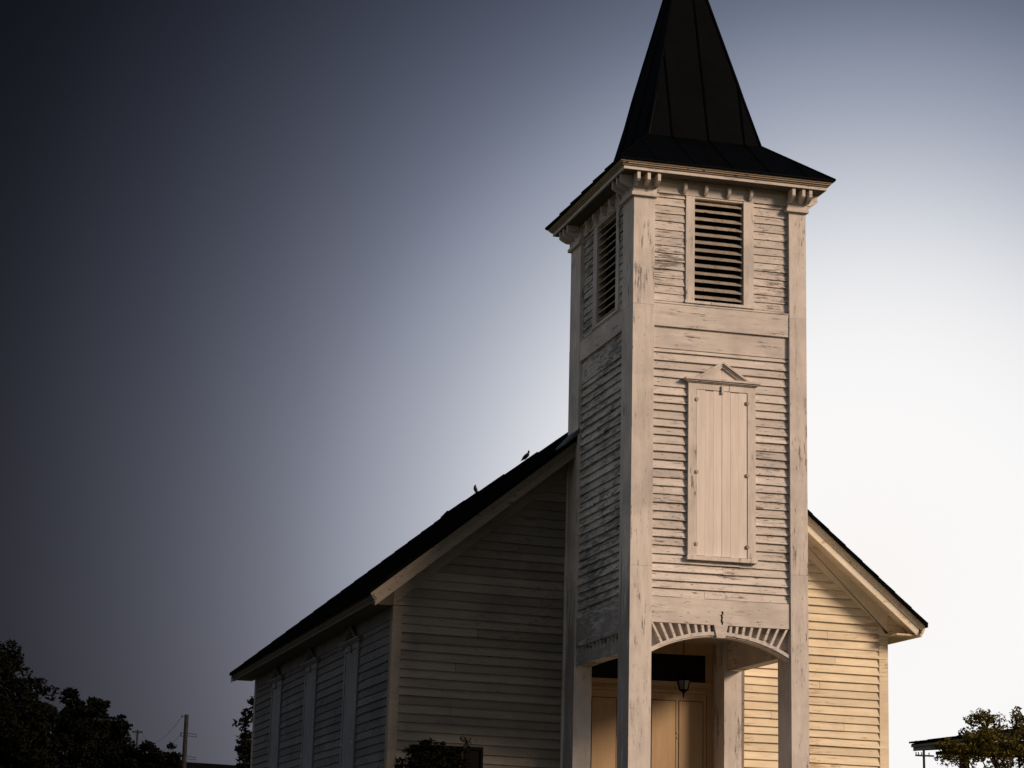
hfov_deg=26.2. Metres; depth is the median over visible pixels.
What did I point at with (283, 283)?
sky
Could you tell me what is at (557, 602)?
wooden church
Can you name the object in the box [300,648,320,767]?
window
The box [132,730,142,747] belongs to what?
utility pole
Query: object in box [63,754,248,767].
house
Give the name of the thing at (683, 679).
porch lantern
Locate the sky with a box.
[0,0,1023,767]
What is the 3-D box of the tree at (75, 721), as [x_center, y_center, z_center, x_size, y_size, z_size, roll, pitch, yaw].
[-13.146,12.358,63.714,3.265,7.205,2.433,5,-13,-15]
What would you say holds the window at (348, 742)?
in the wooden church
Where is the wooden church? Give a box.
[229,0,927,767]
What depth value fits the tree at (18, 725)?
61.83 m
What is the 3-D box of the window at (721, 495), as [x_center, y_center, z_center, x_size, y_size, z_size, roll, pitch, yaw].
[2.693,0.985,28.250,1.030,2.605,0.123,5,-13,-15]
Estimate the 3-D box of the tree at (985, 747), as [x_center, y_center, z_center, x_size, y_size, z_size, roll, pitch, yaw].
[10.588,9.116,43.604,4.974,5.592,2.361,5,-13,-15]
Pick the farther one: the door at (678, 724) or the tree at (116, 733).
the tree at (116, 733)
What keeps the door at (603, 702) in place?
in the wooden church
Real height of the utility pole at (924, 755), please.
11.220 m
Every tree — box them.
[0,639,61,767]
[20,687,118,767]
[89,713,147,767]
[117,739,182,767]
[232,696,253,767]
[931,706,1023,767]
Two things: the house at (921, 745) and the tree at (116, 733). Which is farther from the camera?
the tree at (116, 733)
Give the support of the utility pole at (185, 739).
on the ground
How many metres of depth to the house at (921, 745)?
54.71 m
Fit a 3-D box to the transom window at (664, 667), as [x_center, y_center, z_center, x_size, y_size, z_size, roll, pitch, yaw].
[1.873,3.890,30.328,1.668,0.370,0.012,5,-13,-15]
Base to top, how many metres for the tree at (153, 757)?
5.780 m
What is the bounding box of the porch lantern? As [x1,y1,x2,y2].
[676,640,690,698]
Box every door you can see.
[590,689,617,767]
[650,692,705,767]
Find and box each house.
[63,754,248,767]
[909,728,1023,767]
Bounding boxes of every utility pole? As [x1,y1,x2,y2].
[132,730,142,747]
[179,714,196,767]
[915,750,933,767]
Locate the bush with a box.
[393,736,470,767]
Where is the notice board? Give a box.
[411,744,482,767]
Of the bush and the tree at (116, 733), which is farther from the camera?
the tree at (116, 733)
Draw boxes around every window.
[267,667,284,767]
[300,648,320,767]
[339,626,362,767]
[592,653,704,682]
[683,361,760,563]
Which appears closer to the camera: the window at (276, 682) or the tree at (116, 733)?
the window at (276, 682)

